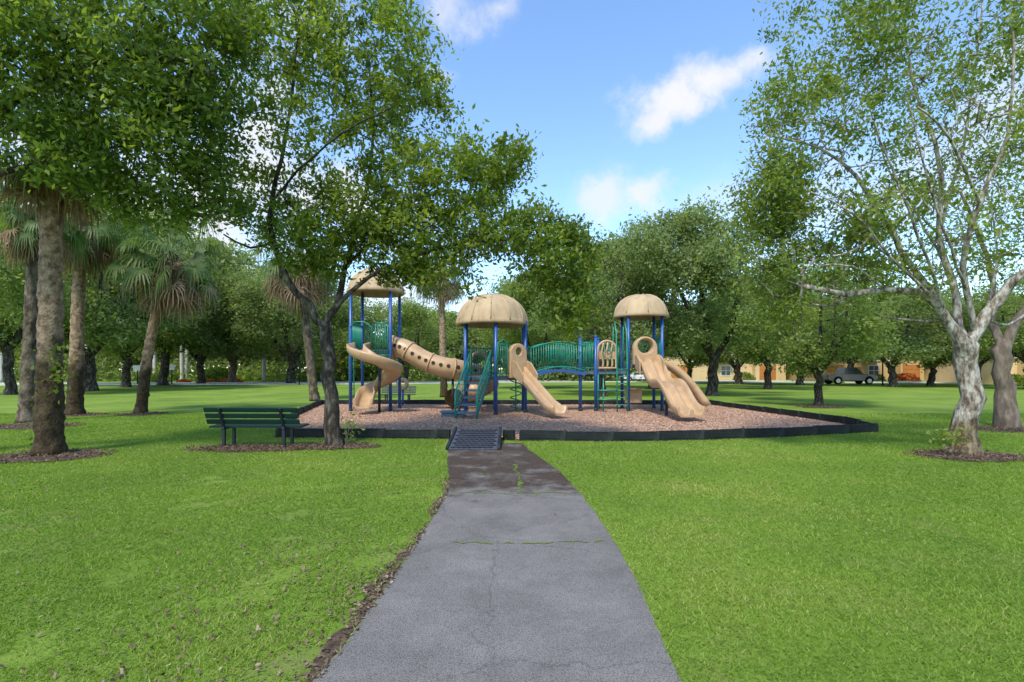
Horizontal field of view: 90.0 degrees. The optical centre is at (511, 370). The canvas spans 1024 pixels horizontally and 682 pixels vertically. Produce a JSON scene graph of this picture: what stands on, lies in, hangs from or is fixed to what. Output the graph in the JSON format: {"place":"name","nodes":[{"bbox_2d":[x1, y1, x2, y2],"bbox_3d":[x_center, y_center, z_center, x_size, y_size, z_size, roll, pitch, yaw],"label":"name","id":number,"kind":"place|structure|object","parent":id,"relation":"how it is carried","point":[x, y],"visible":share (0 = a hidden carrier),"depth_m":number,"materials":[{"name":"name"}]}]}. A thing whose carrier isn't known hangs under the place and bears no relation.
{"place":"outdoors","nodes":[
{"label":"outdoors","id":0,"kind":"place"},
{"bbox_2d":[131,381,542,383],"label":"road","id":1,"kind":"structure","parent":0,"point":[250,383],"depth_m":63.03,"materials":[{"name":"grey asphalt"}]},
{"bbox_2d":[624,372,645,380],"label":"parked car","id":2,"kind":"object","parent":1,"relation":"on","point":[635,375],"visible":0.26,"depth_m":75.10,"materials":[{"name":"white paint"}]},
{"bbox_2d":[312,443,681,681],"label":"path","id":3,"kind":"structure","parent":0,"point":[448,609],"depth_m":3.56,"materials":[{"name":"concrete"}]},
{"bbox_2d":[445,426,501,449],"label":"access ramp","id":4,"kind":"structure","parent":3,"relation":"on","point":[475,439],"depth_m":10.97,"materials":[{"name":"metal"}]},
{"bbox_2d":[453,540,606,543],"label":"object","id":5,"kind":"object","parent":3,"relation":"on","point":[531,543],"visible":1,"depth_m":4.73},
{"bbox_2d":[0,371,1023,681],"bbox_3d":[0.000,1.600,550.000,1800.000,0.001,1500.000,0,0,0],"label":"ground","id":6,"kind":"structure","parent":0,"point":[850,397],"depth_m":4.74,"materials":[{"name":"green plant"}]},
{"bbox_2d":[0,423,77,428],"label":"mulch bed","id":7,"kind":"object","parent":6,"relation":"on","point":[27,427],"visible":0.43,"depth_m":14.53,"materials":[{"name":"brown wood"}]},
{"bbox_2d":[13,327,69,364],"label":"oak tree","id":8,"kind":"object","parent":6,"relation":"on","point":[17,352],"visible":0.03,"depth_m":80.95,"materials":[{"name":"green plant"}]},
{"bbox_2d":[0,183,90,422],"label":"palm tree","id":9,"kind":"object","parent":6,"relation":"on","point":[23,244],"visible":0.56,"depth_m":15.65,"materials":[{"name":"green plant"}]},
{"bbox_2d":[0,450,109,462],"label":"mulch bed","id":10,"kind":"object","parent":6,"relation":"on","point":[53,457],"visible":0.57,"depth_m":9.45,"materials":[{"name":"brown wood"}]},
{"bbox_2d":[0,102,123,455],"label":"palm tree","id":11,"kind":"object","parent":10,"relation":"on","point":[48,410],"visible":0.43,"depth_m":9.69,"materials":[{"name":"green plant"}]},
{"bbox_2d":[0,152,131,394],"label":"oak tree","id":12,"kind":"object","parent":6,"relation":"on","point":[14,310],"visible":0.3,"depth_m":33.60,"materials":[{"name":"green plant"}]},
{"bbox_2d":[0,208,213,390],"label":"oak tree","id":13,"kind":"object","parent":6,"relation":"on","point":[96,340],"visible":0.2,"depth_m":39.64,"materials":[{"name":"green plant"}]},
{"bbox_2d":[100,347,173,365],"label":"oak tree","id":14,"kind":"object","parent":6,"relation":"on","point":[137,357],"visible":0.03,"depth_m":83.07,"materials":[{"name":"green plant"}]},
{"bbox_2d":[63,254,225,386],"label":"oak tree","id":15,"kind":"object","parent":6,"relation":"on","point":[126,373],"visible":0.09,"depth_m":49.82,"materials":[{"name":"green plant"}]},
{"bbox_2d":[0,0,293,247],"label":"oak tree","id":16,"kind":"object","parent":6,"relation":"on","point":[171,105],"visible":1,"depth_m":8.42,"materials":[{"name":"green plant"}]},
{"bbox_2d":[150,372,170,381],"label":"shrub","id":17,"kind":"object","parent":6,"relation":"on","point":[153,377],"visible":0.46,"depth_m":69.16,"materials":[{"name":"green plant"}]},
{"bbox_2d":[180,348,183,378],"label":"royal palm","id":18,"kind":"object","parent":6,"relation":"on","point":[181,365],"visible":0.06,"depth_m":73.80,"materials":[{"name":"grey plant"}]},
{"bbox_2d":[185,350,188,379],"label":"royal palm","id":19,"kind":"object","parent":6,"relation":"on","point":[186,365],"visible":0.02,"depth_m":77.79,"materials":[{"name":"grey plant"}]},
{"bbox_2d":[119,205,267,384],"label":"oak tree","id":20,"kind":"object","parent":6,"relation":"on","point":[163,371],"visible":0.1,"depth_m":55.83,"materials":[{"name":"green plant"}]},
{"bbox_2d":[132,272,255,383],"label":"oak tree","id":21,"kind":"object","parent":6,"relation":"on","point":[200,359],"visible":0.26,"depth_m":56.34,"materials":[{"name":"green plant"}]},
{"bbox_2d":[195,367,228,381],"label":"shrub","id":22,"kind":"object","parent":6,"relation":"on","point":[218,372],"visible":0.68,"depth_m":69.25,"materials":[{"name":"green plant"}]},
{"bbox_2d":[185,444,299,451],"bbox_3d":[-5.369,1.580,10.468,2.451,0.001,1.030,0,0,0],"label":"mulch bed","id":23,"kind":"object","parent":6,"relation":"on","point":[229,447],"visible":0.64,"depth_m":10.38,"materials":[{"name":"brown wood"}]},
{"bbox_2d":[203,407,308,446],"bbox_3d":[-5.375,1.179,10.802,1.950,0.843,0.661,0,0,1],"label":"park bench","id":24,"kind":"object","parent":23,"relation":"on","point":[281,413],"visible":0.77,"depth_m":10.60,"materials":[{"name":"green metal"}]},
{"bbox_2d":[187,228,301,381],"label":"oak tree","id":25,"kind":"object","parent":6,"relation":"on","point":[233,361],"visible":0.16,"depth_m":62.72,"materials":[{"name":"green plant"}]},
{"bbox_2d":[213,266,276,371],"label":"oak tree","id":26,"kind":"object","parent":6,"relation":"on","point":[242,363],"visible":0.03,"depth_m":88.54,"materials":[{"name":"green plant"}]},
{"bbox_2d":[262,354,265,381],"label":"royal palm","id":27,"kind":"object","parent":6,"relation":"on","point":[264,370],"visible":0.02,"depth_m":73.80,"materials":[{"name":"grey plant"}]},
{"bbox_2d":[238,214,340,400],"bbox_3d":[-11.354,-3.378,27.061,5.407,10.018,5.116,0,0,0],"label":"palm tree","id":28,"kind":"object","parent":6,"relation":"on","point":[317,289],"visible":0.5,"depth_m":26.66,"materials":[{"name":"green plant"}]},
{"bbox_2d":[213,265,377,382],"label":"oak tree","id":29,"kind":"object","parent":6,"relation":"on","point":[263,334],"visible":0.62,"depth_m":56.95,"materials":[{"name":"green plant"}]},
{"bbox_2d":[279,428,323,437],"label":"border timber","id":30,"kind":"object","parent":6,"relation":"on","point":[309,432],"visible":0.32,"depth_m":12.15,"materials":[{"name":"black plastic"}]},
{"bbox_2d":[300,371,320,381],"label":"shrub","id":31,"kind":"object","parent":6,"relation":"on","point":[303,377],"visible":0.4,"depth_m":73.30,"materials":[{"name":"green plant"}]},
{"bbox_2d":[257,295,371,365],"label":"oak tree","id":32,"kind":"object","parent":6,"relation":"on","point":[278,354],"visible":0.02,"depth_m":83.02,"materials":[{"name":"green plant"}]},
{"bbox_2d":[300,443,379,449],"bbox_3d":[-3.695,1.586,10.765,1.943,0.001,0.967,0,0,0],"label":"mulch bed","id":33,"kind":"object","parent":6,"relation":"on","point":[339,446],"visible":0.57,"depth_m":10.70,"materials":[{"name":"brown wood"}]},
{"bbox_2d":[341,412,364,445],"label":"root shoots","id":34,"kind":"object","parent":33,"relation":"on","point":[348,423],"visible":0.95,"depth_m":10.93,"materials":[{"name":"green plant"}]},
{"bbox_2d":[194,0,616,445],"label":"olive tree","id":35,"kind":"object","parent":33,"relation":"on","point":[369,232],"visible":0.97,"depth_m":10.49,"materials":[{"name":"green plant"}]},
{"bbox_2d":[301,326,397,376],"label":"oak tree","id":36,"kind":"object","parent":6,"relation":"on","point":[342,359],"visible":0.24,"depth_m":74.19,"materials":[{"name":"green plant"}]},
{"bbox_2d":[13,345,707,381],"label":"undergrowth","id":37,"kind":"object","parent":6,"relation":"on","point":[105,371],"visible":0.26,"depth_m":77.55,"materials":[{"name":"green plant"}]},
{"bbox_2d":[341,428,385,438],"bbox_3d":[-3.634,1.482,12.123,1.329,0.245,0.133,-1,0,4],"label":"border timber","id":38,"kind":"object","parent":6,"relation":"on","point":[379,433],"visible":0.57,"depth_m":12.06,"materials":[{"name":"black plastic"}]},
{"bbox_2d":[308,486,447,681],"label":"soil strip","id":39,"kind":"object","parent":6,"relation":"on","point":[333,642],"visible":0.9,"depth_m":3.21,"materials":[{"name":"brown soil"}]},
{"bbox_2d":[381,386,415,399],"bbox_3d":[-5.600,1.179,25.118,1.700,0.843,0.661,0,0,0],"label":"park bench","id":40,"kind":"object","parent":6,"relation":"on","point":[409,389],"visible":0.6,"depth_m":25.27,"materials":[{"name":"green metal"}]},
{"bbox_2d":[348,293,469,382],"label":"oak tree","id":41,"kind":"object","parent":6,"relation":"on","point":[416,315],"visible":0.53,"depth_m":62.74,"materials":[{"name":"green plant"}]},
{"bbox_2d":[397,400,422,403],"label":"border timber","id":42,"kind":"object","parent":6,"relation":"on","point":[413,401],"visible":0.56,"depth_m":24.04,"materials":[{"name":"black plastic"}]},
{"bbox_2d":[385,429,438,438],"bbox_3d":[-2.350,1.496,12.039,1.329,0.245,0.133,-1,0,4],"label":"border timber","id":43,"kind":"object","parent":6,"relation":"on","point":[412,433],"visible":0.88,"depth_m":11.99,"materials":[{"name":"black plastic"}]},
{"bbox_2d":[381,305,480,376],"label":"oak tree","id":44,"kind":"object","parent":6,"relation":"on","point":[451,317],"visible":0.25,"depth_m":85.52,"materials":[{"name":"green plant"}]},
{"bbox_2d":[423,399,445,403],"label":"border timber","id":45,"kind":"object","parent":6,"relation":"on","point":[434,401],"visible":0.61,"depth_m":24.02,"materials":[{"name":"black plastic"}]},
{"bbox_2d":[408,242,475,396],"bbox_3d":[-4.311,-3.150,30.873,4.633,9.515,4.422,0,0,0],"label":"palm tree","id":46,"kind":"object","parent":6,"relation":"on","point":[442,336],"visible":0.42,"depth_m":30.80,"materials":[{"name":"green plant"}]},
{"bbox_2d":[438,429,450,438],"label":"border timber","id":47,"kind":"object","parent":6,"relation":"on","point":[444,433],"visible":0.85,"depth_m":11.92,"materials":[{"name":"black plastic"}]},
{"bbox_2d":[0,380,926,383],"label":"kerb","id":48,"kind":"structure","parent":6,"relation":"on","point":[456,381],"depth_m":69.47,"materials":[{"name":"concrete"}]},
{"bbox_2d":[436,323,499,363],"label":"oak tree","id":49,"kind":"object","parent":6,"relation":"on","point":[459,351],"visible":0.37,"depth_m":85.97,"materials":[{"name":"green plant"}]},
{"bbox_2d":[0,381,956,385],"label":"kerb","id":50,"kind":"structure","parent":6,"relation":"on","point":[461,382],"depth_m":62.90,"materials":[{"name":"concrete"}]},
{"bbox_2d":[0,424,1009,681],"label":"fallen leaves","id":51,"kind":"object","parent":6,"relation":"on","point":[382,576],"visible":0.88,"depth_m":3.59,"materials":[{"name":"brown plant"}]},
{"bbox_2d":[503,430,514,440],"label":"border timber","id":52,"kind":"object","parent":6,"relation":"on","point":[508,434],"visible":0.98,"depth_m":11.73,"materials":[{"name":"black plastic"}]},
{"bbox_2d":[482,278,540,368],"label":"oak tree","id":53,"kind":"object","parent":6,"relation":"on","point":[504,357],"visible":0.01,"depth_m":82.97,"materials":[{"name":"green plant"}]},
{"bbox_2d":[0,404,1023,462],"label":"bark mulch","id":54,"kind":"object","parent":6,"relation":"on","point":[980,456],"visible":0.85,"depth_m":10.21,"materials":[{"name":"brown plant"}]},
{"bbox_2d":[469,269,601,370],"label":"oak tree","id":55,"kind":"object","parent":6,"relation":"on","point":[513,292],"visible":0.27,"depth_m":44.03,"materials":[{"name":"green plant"}]},
{"bbox_2d":[519,430,566,440],"bbox_3d":[0.717,1.470,11.663,1.098,0.245,0.133,0,-2,4],"label":"border timber","id":56,"kind":"object","parent":6,"relation":"on","point":[547,435],"visible":0.96,"depth_m":11.61,"materials":[{"name":"black plastic"}]},
{"bbox_2d":[295,404,843,439],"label":"play area mulch","id":57,"kind":"object","parent":6,"relation":"on","point":[592,418],"visible":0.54,"depth_m":16.63,"materials":[{"name":"brown wood"}]},
{"bbox_2d":[396,378,408,405],"bbox_3d":[-4.951,0.957,23.155,0.570,1.286,0.190,0,0,0],"label":"talk tube","id":58,"kind":"object","parent":57,"relation":"on","point":[406,385],"visible":0.76,"depth_m":23.09,"materials":[{"name":"blue paint"}]},
{"bbox_2d":[346,268,710,418],"bbox_3d":[0.373,-1.257,19.635,14.219,5.716,6.607,0,0,14],"label":"play structure","id":59,"kind":"object","parent":57,"relation":"on","point":[682,393],"visible":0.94,"depth_m":19.70,"materials":[{"name":"blue paint"}]},
{"bbox_2d":[556,400,578,404],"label":"border timber","id":60,"kind":"object","parent":57,"relation":"on","point":[567,402],"visible":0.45,"depth_m":23.89,"materials":[{"name":"black plastic"}]},
{"bbox_2d":[527,301,631,379],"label":"oak tree","id":61,"kind":"object","parent":6,"relation":"on","point":[586,358],"visible":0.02,"depth_m":78.52,"materials":[{"name":"green plant"}]},
{"bbox_2d":[567,431,613,441],"bbox_3d":[1.775,1.493,11.588,1.098,0.245,0.133,0,-1,3],"label":"border timber","id":62,"kind":"object","parent":6,"relation":"on","point":[577,436],"visible":0.82,"depth_m":11.53,"materials":[{"name":"black plastic"}]},
{"bbox_2d":[526,208,690,395],"bbox_3d":[5.686,-3.971,32.386,10.349,11.180,9.955,0,0,7],"label":"oak tree","id":63,"kind":"object","parent":6,"relation":"on","point":[633,248],"visible":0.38,"depth_m":30.60,"materials":[{"name":"green plant"}]},
{"bbox_2d":[614,431,660,441],"bbox_3d":[2.838,1.493,11.616,1.108,0.245,0.133,0,0,-6],"label":"border timber","id":64,"kind":"object","parent":6,"relation":"on","point":[619,436],"visible":0.81,"depth_m":11.56,"materials":[{"name":"black plastic"}]},
{"bbox_2d":[586,225,742,388],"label":"oak tree","id":65,"kind":"object","parent":6,"relation":"on","point":[667,346],"visible":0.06,"depth_m":43.02,"materials":[{"name":"green plant"}]},
{"bbox_2d":[660,429,705,440],"bbox_3d":[3.901,1.482,11.744,1.108,0.245,0.133,-1,-1,-6],"label":"border timber","id":66,"kind":"object","parent":6,"relation":"on","point":[679,435],"visible":0.97,"depth_m":11.69,"materials":[{"name":"black plastic"}]},
{"bbox_2d":[644,299,724,377],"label":"oak tree","id":67,"kind":"object","parent":6,"relation":"on","point":[697,360],"visible":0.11,"depth_m":64.92,"materials":[{"name":"green plant"}]},
{"bbox_2d":[614,186,807,395],"bbox_3d":[12.487,-4.639,32.792,11.449,12.522,11.902,0,0,-32],"label":"oak tree","id":68,"kind":"object","parent":6,"relation":"on","point":[706,263],"visible":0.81,"depth_m":30.16,"materials":[{"name":"green plant"}]},
{"bbox_2d":[641,351,785,379],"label":"townhouse","id":69,"kind":"structure","parent":6,"relation":"on","point":[725,371],"depth_m":85.94,"materials":[{"name":"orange paint"}]},
{"bbox_2d":[721,365,730,375],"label":"window","id":70,"kind":"structure","parent":69,"relation":"in","point":[725,369],"depth_m":85.91,"materials":[{"name":"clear glass"}]},
{"bbox_2d":[759,365,775,379],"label":"garage door","id":71,"kind":"structure","parent":69,"relation":"in","point":[762,368],"depth_m":84.73,"materials":[{"name":"orange wood"}]},
{"bbox_2d":[705,428,745,439],"bbox_3d":[4.959,1.478,11.947,1.122,0.245,0.133,0,0,-15],"label":"border timber","id":72,"kind":"object","parent":6,"relation":"on","point":[720,434],"visible":0.98,"depth_m":11.89,"materials":[{"name":"black plastic"}]},
{"bbox_2d":[676,305,781,383],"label":"oak tree","id":73,"kind":"object","parent":6,"relation":"on","point":[736,366],"visible":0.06,"depth_m":59.74,"materials":[{"name":"green plant"}]},
{"bbox_2d":[732,372,755,379],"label":"shrub","id":74,"kind":"object","parent":6,"relation":"on","point":[747,376],"visible":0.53,"depth_m":81.09,"materials":[{"name":"green plant"}]},
{"bbox_2d":[745,427,783,438],"bbox_3d":[6.010,1.485,12.223,1.122,0.245,0.133,0,-1,-15],"label":"border timber","id":75,"kind":"object","parent":6,"relation":"on","point":[763,432],"visible":0.86,"depth_m":12.16,"materials":[{"name":"black plastic"}]},
{"bbox_2d":[762,406,778,414],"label":"border timber","id":76,"kind":"object","parent":6,"relation":"on","point":[770,410],"visible":0.79,"depth_m":18.99,"materials":[{"name":"black plastic"}]},
{"bbox_2d":[707,247,833,388],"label":"oak tree","id":77,"kind":"object","parent":6,"relation":"on","point":[757,348],"visible":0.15,"depth_m":43.11,"materials":[{"name":"green plant"}]},
{"bbox_2d":[779,408,797,416],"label":"border timber","id":78,"kind":"object","parent":6,"relation":"on","point":[793,413],"visible":0.76,"depth_m":17.89,"materials":[{"name":"black plastic"}]},
{"bbox_2d":[784,426,816,436],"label":"border timber","id":79,"kind":"object","parent":6,"relation":"on","point":[799,431],"visible":0.88,"depth_m":12.46,"materials":[{"name":"black plastic"}]},
{"bbox_2d":[798,411,818,419],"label":"border timber","id":80,"kind":"object","parent":6,"relation":"on","point":[806,415],"visible":0.81,"depth_m":16.80,"materials":[{"name":"black plastic"}]},
{"bbox_2d":[741,294,889,384],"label":"oak tree","id":81,"kind":"object","parent":6,"relation":"on","point":[799,380],"depth_m":52.70,"materials":[{"name":"green plant"}]},
{"bbox_2d":[801,405,844,407],"bbox_3d":[13.486,1.586,22.609,1.890,0.001,1.734,0,0,0],"label":"mulch bed","id":82,"kind":"object","parent":6,"relation":"on","point":[822,407],"visible":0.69,"depth_m":22.01,"materials":[{"name":"brown wood"}]},
{"bbox_2d":[720,234,921,405],"bbox_3d":[13.859,-2.327,23.422,7.630,7.876,8.544,0,0,35],"label":"oak tree","id":83,"kind":"object","parent":82,"relation":"on","point":[857,339],"visible":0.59,"depth_m":22.12,"materials":[{"name":"green plant"}]},
{"bbox_2d":[819,414,842,423],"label":"border timber","id":84,"kind":"object","parent":6,"relation":"on","point":[832,418],"visible":0.75,"depth_m":15.71,"materials":[{"name":"black plastic"}]},
{"bbox_2d":[814,424,848,434],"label":"border timber","id":85,"kind":"object","parent":6,"relation":"on","point":[831,429],"visible":0.8,"depth_m":12.78,"materials":[{"name":"black plastic"}]},
{"bbox_2d":[822,368,877,383],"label":"car","id":86,"kind":"object","parent":6,"relation":"on","point":[856,375],"visible":0.94,"depth_m":59.05,"materials":[{"name":"grey paint"}]},
{"bbox_2d":[843,416,859,424],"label":"border timber","id":87,"kind":"object","parent":6,"relation":"on","point":[848,420],"visible":0.65,"depth_m":14.79,"materials":[{"name":"black plastic"}]},
{"bbox_2d":[786,353,923,380],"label":"townhouse","id":88,"kind":"structure","parent":6,"relation":"on","point":[871,368],"depth_m":81.92,"materials":[{"name":"paint"}]},
{"bbox_2d":[868,365,878,373],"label":"window","id":89,"kind":"structure","parent":88,"relation":"in","point":[872,369],"depth_m":81.92,"materials":[{"name":"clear glass"}]},
{"bbox_2d":[903,365,919,376],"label":"garage door","id":90,"kind":"structure","parent":88,"relation":"in","point":[912,369],"depth_m":80.73,"materials":[{"name":"orange wood"}]},
{"bbox_2d":[849,423,878,433],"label":"border timber","id":91,"kind":"object","parent":6,"relation":"on","point":[862,428],"visible":0.8,"depth_m":13.10,"materials":[{"name":"black plastic"}]},
{"bbox_2d":[815,282,912,381],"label":"oak tree","id":92,"kind":"object","parent":6,"relation":"on","point":[849,361],"visible":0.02,"depth_m":71.81,"materials":[{"name":"green plant"}]},
{"bbox_2d":[897,372,920,380],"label":"shrub","id":93,"kind":"object","parent":6,"relation":"on","point":[906,377],"visible":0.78,"depth_m":75.36,"materials":[{"name":"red plant"}]},
{"bbox_2d":[851,281,988,386],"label":"oak tree","id":94,"kind":"object","parent":6,"relation":"on","point":[927,311],"visible":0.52,"depth_m":47.67,"materials":[{"name":"green plant"}]},
{"bbox_2d":[859,287,1023,385],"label":"oak tree","id":95,"kind":"object","parent":6,"relation":"on","point":[931,365],"visible":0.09,"depth_m":52.19,"materials":[{"name":"green plant"}]},
{"bbox_2d":[926,425,972,447],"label":"root shoots","id":96,"kind":"object","parent":6,"relation":"on","point":[948,436],"visible":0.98,"depth_m":9.56,"materials":[{"name":"green plant"}]},
{"bbox_2d":[891,11,1023,427],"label":"olive tree","id":97,"kind":"object","parent":6,"relation":"on","point":[1006,413],"visible":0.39,"depth_m":14.34,"materials":[{"name":"green plant"}]},
{"bbox_2d":[909,450,1023,461],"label":"mulch bed","id":98,"kind":"object","parent":6,"relation":"on","point":[974,456],"visible":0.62,"depth_m":9.45,"materials":[{"name":"brown wood"}]},
{"bbox_2d":[709,0,1023,454],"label":"olive tree","id":99,"kind":"object","parent":98,"relation":"on","point":[786,206],"visible":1,"depth_m":9.64,"materials":[{"name":"green plant"}]},
{"bbox_2d":[910,291,1022,380],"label":"oak tree","id":100,"kind":"object","parent":6,"relation":"on","point":[983,361],"visible":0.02,"depth_m":55.12,"materials":[{"name":"green plant"}]},
{"bbox_2d":[935,299,1023,383],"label":"townhouse","id":101,"kind":"structure","parent":6,"relation":"on","point":[947,374],"depth_m":62.44,"materials":[{"name":"beige paint"}]},
{"bbox_2d":[948,265,1023,388],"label":"tree","id":102,"kind":"object","parent":6,"relation":"on","point":[1018,343],"visible":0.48,"depth_m":43.88,"materials":[{"name":"green plant"}]},
{"bbox_2d":[993,373,1023,386],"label":"shrub","id":103,"kind":"object","parent":6,"relation":"on","point":[1018,378],"visible":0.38,"depth_m":51.32,"materials":[{"name":"green plant"}]},
{"label":"mulch bed","id":104,"kind":"structure","parent":6,"relation":"on","visible":0},
{"bbox_2d":[17,190,142,414],"bbox_3d":[-15.774,-2.834,18.511,3.877,8.889,3.586,0,0,-44],"label":"palm tree","id":105,"kind":"object","parent":104,"relation":"on","point":[100,252],"visible":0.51,"depth_m":18.38,"materials":[{"name":"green plant"}]},
{"label":"mulch bed","id":106,"kind":"structure","parent":6,"relation":"on","visible":0},
{"bbox_2d":[102,203,229,412],"bbox_3d":[-12.859,-2.411,19.465,4.459,8.070,4.050,0,0,28],"label":"palm tree","id":107,"kind":"object","parent":106,"relation":"on","point":[167,285],"visible":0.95,"depth_m":18.84,"materials":[{"name":"green plant"}]},
{"bbox_2d":[0,0,1023,370],"label":"sky","id":108,"kind":"structure","parent":0,"point":[632,103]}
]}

